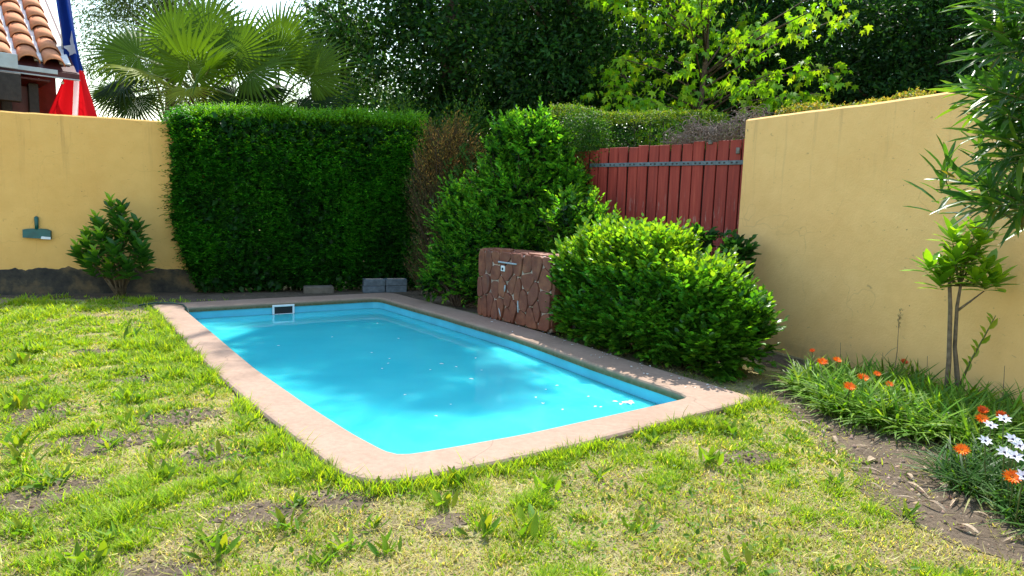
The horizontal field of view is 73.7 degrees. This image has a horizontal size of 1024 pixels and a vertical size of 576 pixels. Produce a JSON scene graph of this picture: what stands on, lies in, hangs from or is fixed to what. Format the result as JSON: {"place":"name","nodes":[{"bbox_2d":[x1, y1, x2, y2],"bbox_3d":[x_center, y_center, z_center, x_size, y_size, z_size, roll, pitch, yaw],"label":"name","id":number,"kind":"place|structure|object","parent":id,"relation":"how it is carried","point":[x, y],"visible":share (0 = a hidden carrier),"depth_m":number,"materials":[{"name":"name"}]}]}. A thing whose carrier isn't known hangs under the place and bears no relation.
{"place":"outdoors","nodes":[
{"label":"outdoors","id":0,"kind":"place"},
{"bbox_2d":[0,287,739,383],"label":"bed soil","id":1,"kind":"structure","parent":0,"point":[416,293],"depth_m":10.11,"materials":[{"name":"soil"}]},
{"bbox_2d":[66,191,155,296],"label":"shrub","id":2,"kind":"object","parent":1,"relation":"on","point":[90,255],"visible":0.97,"depth_m":9.53,"materials":[{"name":"green plant"}]},
{"bbox_2d":[153,99,430,293],"bbox_3d":[-3.322,-1.444,10.891,4.237,3.146,1.185,-1,7,-22],"label":"clipped hedge","id":3,"kind":"object","parent":1,"relation":"on","point":[338,218],"visible":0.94,"depth_m":10.66,"materials":[{"name":"green plant"}]},
{"bbox_2d":[303,285,333,293],"bbox_3d":[-3.062,0.029,10.813,0.460,0.130,0.200,-1,7,-22],"label":"kerb stone","id":4,"kind":"object","parent":1,"relation":"on","point":[318,289],"visible":0.98,"depth_m":10.73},
{"bbox_2d":[362,285,384,292],"bbox_3d":[-2.262,0.015,11.141,0.345,0.110,0.170,-1,7,-21],"label":"concrete block","id":5,"kind":"object","parent":1,"relation":"on","point":[373,289],"depth_m":11.06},
{"bbox_2d":[363,278,385,285],"bbox_3d":[-2.249,-0.097,11.131,0.345,0.110,0.170,-1,7,-22],"label":"concrete block","id":6,"kind":"object","parent":5,"relation":"on","point":[374,281],"depth_m":11.06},
{"bbox_2d":[385,286,406,291],"bbox_3d":[-1.928,0.009,11.276,0.345,0.110,0.170,-1,8,-23],"label":"concrete block","id":7,"kind":"object","parent":1,"relation":"on","point":[395,288],"depth_m":11.20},
{"bbox_2d":[384,278,406,285],"bbox_3d":[-1.920,-0.102,11.265,0.345,0.110,0.170,-1,7,-22],"label":"concrete block","id":8,"kind":"object","parent":7,"relation":"on","point":[396,281],"depth_m":11.20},
{"bbox_2d":[398,110,485,295],"bbox_3d":[-0.985,-1.276,10.603,1.860,3.013,1.070,3,7,11],"label":"dead shrub","id":9,"kind":"object","parent":1,"relation":"on","point":[453,154],"visible":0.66,"depth_m":10.55,"materials":[{"name":"plant"}]},
{"bbox_2d":[415,169,498,308],"bbox_3d":[-0.644,-0.673,9.747,1.552,2.018,1.064,3,7,10],"label":"leafy shrub","id":10,"kind":"object","parent":1,"relation":"on","point":[453,274],"visible":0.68,"depth_m":9.64,"materials":[{"name":"green plant"}]},
{"bbox_2d":[439,95,596,292],"bbox_3d":[0.130,-1.116,9.361,2.392,3.036,1.159,4,7,17],"label":"leafy shrub","id":11,"kind":"object","parent":1,"relation":"on","point":[521,170],"visible":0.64,"depth_m":9.18,"materials":[{"name":"green plant"}]},
{"bbox_2d":[538,181,626,253],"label":"leafy shrub","id":12,"kind":"object","parent":1,"relation":"on","point":[563,220],"visible":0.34,"depth_m":8.51,"materials":[{"name":"green plant"}]},
{"bbox_2d":[545,212,788,384],"bbox_3d":[1.453,-0.004,6.924,1.254,1.506,2.759,-3,9,-37],"label":"leafy bush","id":13,"kind":"object","parent":1,"relation":"on","point":[659,291],"visible":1,"depth_m":6.49,"materials":[{"name":"green plant"}]},
{"bbox_2d":[688,222,761,281],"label":"broadleaf shrub","id":14,"kind":"object","parent":1,"relation":"on","point":[746,252],"visible":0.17,"depth_m":7.40,"materials":[{"name":"green plant"}]},
{"bbox_2d":[47,0,968,141],"label":"sky","id":15,"kind":"structure","parent":0,"point":[52,4],"materials":[{"name":"white"}]},
{"bbox_2d":[0,220,1023,575],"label":"ground","id":16,"kind":"structure","parent":0,"point":[748,380],"depth_m":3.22,"materials":[{"name":"plant"}]},
{"bbox_2d":[0,392,34,410],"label":"lawn weed","id":17,"kind":"object","parent":16,"relation":"on","point":[17,400],"visible":0.98,"depth_m":4.60,"materials":[{"name":"green plant"}]},
{"bbox_2d":[3,351,36,366],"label":"lawn weed","id":18,"kind":"object","parent":16,"relation":"on","point":[20,357],"visible":0.94,"depth_m":5.76,"materials":[{"name":"green plant"}]},
{"bbox_2d":[0,425,42,451],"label":"lawn weed","id":19,"kind":"object","parent":16,"relation":"on","point":[22,437],"visible":0.94,"depth_m":3.94,"materials":[{"name":"green plant"}]},
{"bbox_2d":[1,443,47,468],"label":"lawn weed","id":20,"kind":"object","parent":16,"relation":"on","point":[16,455],"visible":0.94,"depth_m":3.68,"materials":[{"name":"green plant"}]},
{"bbox_2d":[7,514,50,538],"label":"lawn weed","id":21,"kind":"object","parent":16,"relation":"on","point":[18,525],"visible":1,"depth_m":2.94,"materials":[{"name":"green plant"}]},
{"bbox_2d":[13,339,51,352],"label":"lawn weed","id":22,"kind":"object","parent":16,"relation":"on","point":[26,345],"visible":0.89,"depth_m":6.21,"materials":[{"name":"green plant"}]},
{"bbox_2d":[0,0,79,113],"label":"tiled house","id":23,"kind":"structure","parent":16,"relation":"on","point":[35,62],"depth_m":10.40,"materials":[{"name":"tile"}]},
{"bbox_2d":[48,0,96,116],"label":"hanging flag","id":24,"kind":"object","parent":23,"relation":"hanging from","point":[78,101],"visible":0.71,"depth_m":10.80,"materials":[{"name":"fabric"}]},
{"bbox_2d":[0,404,85,425],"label":"bare soil","id":25,"kind":"structure","parent":16,"relation":"on","point":[31,411],"depth_m":4.53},
{"bbox_2d":[30,371,56,385],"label":"lawn weed","id":26,"kind":"object","parent":16,"relation":"on","point":[45,377],"visible":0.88,"depth_m":5.24,"materials":[{"name":"green plant"}]},
{"bbox_2d":[32,396,61,410],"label":"lawn weed","id":27,"kind":"object","parent":16,"relation":"on","point":[42,404],"visible":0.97,"depth_m":4.63,"materials":[{"name":"green plant"}]},
{"bbox_2d":[0,475,114,516],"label":"bare soil","id":28,"kind":"structure","parent":16,"relation":"on","point":[13,494],"depth_m":3.33,"materials":[{"name":"soil"}]},
{"bbox_2d":[20,462,74,487],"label":"lawn weed","id":29,"kind":"object","parent":28,"relation":"on","point":[48,475],"visible":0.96,"depth_m":3.45,"materials":[{"name":"green plant"}]},
{"bbox_2d":[54,540,111,568],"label":"lawn weed","id":30,"kind":"object","parent":16,"relation":"on","point":[103,550],"visible":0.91,"depth_m":2.72,"materials":[{"name":"green plant"}]},
{"bbox_2d":[79,416,103,433],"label":"lawn weed","id":31,"kind":"object","parent":16,"relation":"on","point":[92,422],"visible":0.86,"depth_m":4.23,"materials":[{"name":"green plant"}]},
{"bbox_2d":[34,429,163,460],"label":"bare soil","id":32,"kind":"structure","parent":16,"relation":"on","point":[112,433],"depth_m":4.07,"materials":[{"name":"soil"}]},
{"bbox_2d":[0,110,215,294],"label":"garden wall","id":33,"kind":"structure","parent":16,"relation":"on","point":[60,174],"depth_m":9.78,"materials":[{"name":"paint"}]},
{"bbox_2d":[22,216,51,238],"bbox_3d":[-6.705,-0.851,9.628,0.344,0.324,0.075,-1,7,-20],"label":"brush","id":34,"kind":"object","parent":33,"relation":"hanging from","point":[36,232],"visible":1,"depth_m":9.62,"materials":[{"name":"green plastic"}]},
{"bbox_2d":[91,433,124,452],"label":"lawn weed","id":35,"kind":"object","parent":16,"relation":"on","point":[115,441],"visible":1,"depth_m":3.98,"materials":[{"name":"green plant"}]},
{"bbox_2d":[90,521,135,542],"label":"lawn weed","id":36,"kind":"object","parent":16,"relation":"on","point":[112,527],"visible":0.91,"depth_m":2.93,"materials":[{"name":"green plant"}]},
{"bbox_2d":[107,323,141,339],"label":"lawn weed","id":37,"kind":"object","parent":16,"relation":"on","point":[127,332],"visible":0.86,"depth_m":6.90,"materials":[{"name":"green plant"}]},
{"bbox_2d":[111,385,140,402],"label":"lawn weed","id":38,"kind":"object","parent":16,"relation":"on","point":[127,393],"visible":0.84,"depth_m":4.86,"materials":[{"name":"green plant"}]},
{"bbox_2d":[111,405,152,423],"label":"lawn weed","id":39,"kind":"object","parent":16,"relation":"on","point":[128,416],"visible":0.86,"depth_m":4.42,"materials":[{"name":"green plant"}]},
{"bbox_2d":[144,453,181,479],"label":"lawn weed","id":40,"kind":"object","parent":16,"relation":"on","point":[164,465],"visible":0.92,"depth_m":3.61,"materials":[{"name":"green plant"}]},
{"bbox_2d":[147,429,181,448],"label":"lawn weed","id":41,"kind":"object","parent":16,"relation":"on","point":[160,440],"visible":0.92,"depth_m":4.01,"materials":[{"name":"green plant"}]},
{"bbox_2d":[113,558,217,575],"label":"bare soil","id":42,"kind":"structure","parent":16,"relation":"on","point":[168,569],"depth_m":2.70,"materials":[{"name":"soil"}]},
{"bbox_2d":[55,0,289,120],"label":"gum tree","id":43,"kind":"object","parent":16,"relation":"on","point":[117,10],"visible":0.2,"depth_m":25.46,"materials":[{"name":"green plant"}]},
{"bbox_2d":[136,407,225,429],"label":"bare soil","id":44,"kind":"structure","parent":16,"relation":"on","point":[189,416],"depth_m":4.56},
{"bbox_2d":[79,0,304,121],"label":"fan palm","id":45,"kind":"object","parent":16,"relation":"on","point":[196,31],"visible":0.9,"depth_m":11.91,"materials":[{"name":"green plant"}]},
{"bbox_2d":[155,446,250,471],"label":"bare soil","id":46,"kind":"structure","parent":16,"relation":"on","point":[198,457],"depth_m":3.86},
{"bbox_2d":[195,439,239,460],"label":"lawn weed","id":47,"kind":"object","parent":46,"relation":"on","point":[212,453],"visible":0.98,"depth_m":3.88,"materials":[{"name":"green plant"}]},
{"bbox_2d":[180,517,235,552],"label":"lawn weed","id":48,"kind":"object","parent":16,"relation":"on","point":[200,532],"visible":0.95,"depth_m":2.94,"materials":[{"name":"green plant"}]},
{"bbox_2d":[181,530,241,560],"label":"lawn weed","id":49,"kind":"object","parent":16,"relation":"on","point":[220,546],"visible":0.99,"depth_m":2.81,"materials":[{"name":"green plant"}]},
{"bbox_2d":[210,463,245,491],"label":"lawn weed","id":50,"kind":"object","parent":16,"relation":"on","point":[237,476],"visible":0.94,"depth_m":3.48,"materials":[{"name":"green plant"}]},
{"bbox_2d":[232,440,263,455],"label":"lawn weed","id":51,"kind":"object","parent":16,"relation":"on","point":[255,447],"visible":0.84,"depth_m":3.92,"materials":[{"name":"green plant"}]},
{"bbox_2d":[209,501,312,533],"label":"bare soil","id":52,"kind":"structure","parent":16,"relation":"on","point":[252,512],"depth_m":3.20,"materials":[{"name":"soil"}]},
{"bbox_2d":[283,490,311,506],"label":"lawn weed","id":53,"kind":"object","parent":52,"relation":"on","point":[295,497],"visible":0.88,"depth_m":3.31,"materials":[{"name":"green plant"}]},
{"bbox_2d":[238,80,305,110],"bbox_3d":[-10.686,-5.725,29.510,9.815,6.790,5.310,2,7,0],"label":"gum tree","id":54,"kind":"object","parent":16,"relation":"on","point":[293,103],"visible":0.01,"depth_m":28.96,"materials":[{"name":"green plant"}]},
{"bbox_2d":[188,0,364,201],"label":"fan palm","id":55,"kind":"object","parent":16,"relation":"on","point":[316,63],"visible":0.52,"depth_m":12.37,"materials":[{"name":"green plant"}]},
{"bbox_2d":[268,506,312,531],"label":"lawn weed","id":56,"kind":"object","parent":16,"relation":"on","point":[279,516],"visible":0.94,"depth_m":3.07,"materials":[{"name":"green plant"}]},
{"bbox_2d":[305,544,342,572],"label":"lawn weed","id":57,"kind":"object","parent":16,"relation":"on","point":[328,555],"visible":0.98,"depth_m":2.78,"materials":[{"name":"green plant"}]},
{"bbox_2d":[297,489,376,518],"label":"bare soil","id":58,"kind":"structure","parent":16,"relation":"on","point":[344,500],"depth_m":3.35,"materials":[{"name":"soil"}]},
{"bbox_2d":[267,0,413,111],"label":"gum tree","id":59,"kind":"object","parent":16,"relation":"on","point":[307,82],"visible":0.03,"depth_m":22.90,"materials":[{"name":"green plant"}]},
{"bbox_2d":[321,526,372,555],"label":"lawn weed","id":60,"kind":"object","parent":16,"relation":"on","point":[345,543],"visible":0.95,"depth_m":2.90,"materials":[{"name":"green plant"}]},
{"bbox_2d":[357,513,388,532],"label":"lawn weed","id":61,"kind":"object","parent":16,"relation":"on","point":[377,521],"visible":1,"depth_m":3.10,"materials":[{"name":"green plant"}]},
{"bbox_2d":[367,528,401,556],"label":"lawn weed","id":62,"kind":"object","parent":16,"relation":"on","point":[385,547],"visible":1,"depth_m":2.89,"materials":[{"name":"green plant"}]},
{"bbox_2d":[344,80,510,242],"bbox_3d":[-1.583,-1.977,12.953,3.885,3.767,1.586,2,7,0],"label":"tall shrub","id":63,"kind":"object","parent":16,"relation":"on","point":[398,107],"visible":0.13,"depth_m":12.62,"materials":[{"name":"green plant"}]},
{"bbox_2d":[289,0,579,197],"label":"evergreen tree","id":64,"kind":"object","parent":16,"relation":"on","point":[413,16],"visible":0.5,"depth_m":14.67,"materials":[{"name":"green plant"}]},
{"bbox_2d":[404,512,480,536],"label":"bare soil","id":65,"kind":"structure","parent":16,"relation":"on","point":[444,526],"depth_m":3.18,"materials":[{"name":"soil"}]},
{"bbox_2d":[425,487,461,508],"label":"lawn weed","id":66,"kind":"object","parent":16,"relation":"on","point":[447,499],"visible":1,"depth_m":3.34,"materials":[{"name":"green plant"}]},
{"bbox_2d":[154,293,751,486],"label":"swimming pool","id":67,"kind":"structure","parent":16,"relation":"in","point":[669,394],"depth_m":5.49,"materials":[{"name":"concrete"}]},
{"bbox_2d":[196,308,658,453],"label":"water","id":68,"kind":"structure","parent":67,"relation":"in","point":[328,364],"depth_m":6.21,"materials":[{"name":"liquid"}]},
{"bbox_2d":[477,248,571,332],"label":"stone fountain block","id":69,"kind":"structure","parent":67,"relation":"on","point":[514,286],"depth_m":8.20,"materials":[{"name":"brown stone"}]},
{"bbox_2d":[447,465,477,485],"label":"lawn weed","id":70,"kind":"object","parent":16,"relation":"on","point":[451,472],"visible":0.92,"depth_m":3.63,"materials":[{"name":"green plant"}]},
{"bbox_2d":[452,512,502,539],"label":"lawn weed","id":71,"kind":"object","parent":16,"relation":"on","point":[485,522],"visible":0.99,"depth_m":3.06,"materials":[{"name":"green plant"}]},
{"bbox_2d":[419,0,629,165],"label":"evergreen tree","id":72,"kind":"object","parent":16,"relation":"on","point":[489,53],"visible":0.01,"depth_m":19.60,"materials":[{"name":"green plant"}]},
{"bbox_2d":[508,503,544,539],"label":"lawn weed","id":73,"kind":"object","parent":16,"relation":"on","point":[532,526],"visible":0.92,"depth_m":3.07,"materials":[{"name":"green plant"}]},
{"bbox_2d":[534,473,561,492],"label":"lawn weed","id":74,"kind":"object","parent":16,"relation":"on","point":[550,482],"visible":0.95,"depth_m":3.57,"materials":[{"name":"green plant"}]},
{"bbox_2d":[429,0,729,181],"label":"evergreen tree","id":75,"kind":"object","parent":16,"relation":"on","point":[550,46],"visible":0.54,"depth_m":13.96,"materials":[{"name":"green plant"}]},
{"bbox_2d":[584,459,614,481],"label":"lawn weed","id":76,"kind":"object","parent":16,"relation":"on","point":[599,473],"visible":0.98,"depth_m":3.76,"materials":[{"name":"green plant"}]},
{"bbox_2d":[549,99,729,175],"bbox_3d":[1.772,-1.141,9.940,2.637,3.081,1.709,2,7,0],"label":"clipped hedge","id":77,"kind":"object","parent":16,"relation":"on","point":[595,117],"visible":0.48,"depth_m":9.65,"materials":[{"name":"green plant"}]},
{"bbox_2d":[620,512,661,533],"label":"lawn weed","id":78,"kind":"object","parent":16,"relation":"on","point":[634,526],"visible":0.99,"depth_m":3.16,"materials":[{"name":"green plant"}]},
{"bbox_2d":[641,426,676,444],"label":"lawn weed","id":79,"kind":"object","parent":16,"relation":"on","point":[657,439],"visible":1,"depth_m":4.35,"materials":[{"name":"green plant"}]},
{"bbox_2d":[596,1,744,142],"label":"evergreen tree","id":80,"kind":"object","parent":16,"relation":"on","point":[630,24],"visible":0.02,"depth_m":19.99,"materials":[{"name":"green plant"}]},
{"bbox_2d":[698,445,731,465],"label":"lawn weed","id":81,"kind":"object","parent":16,"relation":"on","point":[710,456],"visible":0.98,"depth_m":4.04,"materials":[{"name":"green plant"}]},
{"bbox_2d":[579,0,872,149],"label":"maple tree","id":82,"kind":"object","parent":16,"relation":"on","point":[766,36],"visible":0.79,"depth_m":12.47,"materials":[{"name":"green plant"}]},
{"bbox_2d":[715,416,736,433],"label":"lawn weed","id":83,"kind":"object","parent":16,"relation":"on","point":[726,424],"visible":0.95,"depth_m":4.61,"materials":[{"name":"green plant"}]},
{"bbox_2d":[723,546,778,574],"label":"lawn weed","id":84,"kind":"object","parent":16,"relation":"on","point":[748,557],"visible":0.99,"depth_m":2.85,"materials":[{"name":"green plant"}]},
{"bbox_2d":[724,450,778,468],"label":"bare soil","id":85,"kind":"structure","parent":16,"relation":"on","point":[751,451],"depth_m":4.16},
{"bbox_2d":[630,0,939,149],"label":"evergreen tree","id":86,"kind":"object","parent":16,"relation":"on","point":[769,7],"visible":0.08,"depth_m":14.78,"materials":[{"name":"green plant"}]},
{"bbox_2d":[704,0,881,134],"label":"evergreen tree","id":87,"kind":"object","parent":16,"relation":"on","point":[803,46],"depth_m":19.60,"materials":[{"name":"green plant"}]},
{"bbox_2d":[780,426,807,441],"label":"lawn weed","id":88,"kind":"object","parent":16,"relation":"on","point":[788,430],"visible":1,"depth_m":4.50,"materials":[{"name":"green plant"}]},
{"bbox_2d":[824,467,859,487],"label":"lawn weed","id":89,"kind":"object","parent":16,"relation":"on","point":[838,479],"visible":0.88,"depth_m":3.77,"materials":[{"name":"green plant"}]},
{"bbox_2d":[774,86,936,114],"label":"succulent hedge","id":90,"kind":"object","parent":16,"relation":"on","point":[917,92],"visible":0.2,"depth_m":7.17,"materials":[{"name":"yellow plant"}]},
{"bbox_2d":[738,89,1023,403],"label":"garden wall","id":91,"kind":"structure","parent":16,"relation":"on","point":[835,224],"depth_m":6.33,"materials":[{"name":"paint"}]},
{"bbox_2d":[574,139,744,255],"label":"plank gate","id":92,"kind":"structure","parent":91,"relation":"attached to","point":[698,182],"depth_m":8.48,"materials":[{"name":"red paint"}]},
{"bbox_2d":[660,103,771,145],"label":"dry vine","id":93,"kind":"object","parent":92,"relation":"on","point":[716,136],"visible":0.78,"depth_m":8.16,"materials":[{"name":"plant"}]},
{"bbox_2d":[741,348,1023,566],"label":"bare soil","id":94,"kind":"structure","parent":16,"relation":"on","point":[985,535],"depth_m":3.81,"materials":[{"name":"soil"}]},
{"bbox_2d":[0,348,1023,575],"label":"soil crumbs","id":95,"kind":"object","parent":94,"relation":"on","point":[127,439],"visible":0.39,"depth_m":3.92,"materials":[{"name":"soil"}]},
{"bbox_2d":[760,348,873,402],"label":"flowering clump","id":96,"kind":"object","parent":94,"relation":"on","point":[802,374],"visible":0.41,"depth_m":5.61,"materials":[{"name":"green plant"}]},
{"bbox_2d":[779,364,932,437],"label":"flowering clump","id":97,"kind":"object","parent":94,"relation":"on","point":[834,397],"visible":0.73,"depth_m":5.00,"materials":[{"name":"green plant"}]},
{"bbox_2d":[793,357,947,405],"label":"flowering clump","id":98,"kind":"object","parent":94,"relation":"on","point":[878,374],"visible":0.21,"depth_m":5.42,"materials":[{"name":"green plant"}]},
{"bbox_2d":[819,352,944,388],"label":"flowering clump","id":99,"kind":"object","parent":94,"relation":"on","point":[900,373],"visible":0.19,"depth_m":5.72,"materials":[{"name":"green plant"}]},
{"bbox_2d":[881,498,924,521],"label":"lawn weed","id":100,"kind":"object","parent":94,"relation":"on","point":[905,510],"visible":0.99,"depth_m":3.40,"materials":[{"name":"green plant"}]},
{"bbox_2d":[827,375,1011,447],"bbox_3d":[2.877,0.855,4.836,1.322,0.486,1.200,2,7,0],"label":"flowering clump","id":101,"kind":"object","parent":94,"relation":"on","point":[908,428],"visible":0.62,"depth_m":4.70,"materials":[{"name":"green plant"}]},
{"bbox_2d":[869,366,1023,412],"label":"flowering clump","id":102,"kind":"object","parent":94,"relation":"on","point":[948,388],"visible":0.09,"depth_m":5.08,"materials":[{"name":"green plant"}]},
{"bbox_2d":[887,385,1023,457],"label":"flowering clump","id":103,"kind":"object","parent":94,"relation":"on","point":[982,411],"visible":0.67,"depth_m":4.45,"materials":[{"name":"green plant"}]},
{"bbox_2d":[891,414,1023,524],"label":"flowering clump","id":104,"kind":"object","parent":94,"relation":"on","point":[972,469],"visible":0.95,"depth_m":3.70,"materials":[{"name":"green plant"}]},
{"bbox_2d":[901,215,1019,390],"bbox_3d":[3.404,0.217,5.214,0.875,1.556,0.388,2,7,0],"label":"young tree","id":105,"kind":"object","parent":94,"relation":"on","point":[945,268],"visible":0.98,"depth_m":5.17,"materials":[{"name":"green plant"}]},
{"bbox_2d":[904,0,1023,247],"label":"oleander shrub","id":106,"kind":"object","parent":94,"relation":"on","point":[1001,125],"visible":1,"depth_m":2.86,"materials":[{"name":"green plant"}]},
{"bbox_2d":[916,375,1023,426],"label":"flowering clump","id":107,"kind":"object","parent":94,"relation":"on","point":[1017,401],"visible":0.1,"depth_m":4.93,"materials":[{"name":"green plant"}]},
{"bbox_2d":[973,477,1023,536],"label":"flowering clump","id":108,"kind":"object","parent":94,"relation":"on","point":[1006,511],"visible":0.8,"depth_m":3.40,"materials":[{"name":"green plant"}]},
{"bbox_2d":[773,0,1021,105],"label":"evergreen tree","id":109,"kind":"object","parent":16,"relation":"on","point":[912,60],"visible":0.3,"depth_m":13.20,"materials":[{"name":"green plant"}]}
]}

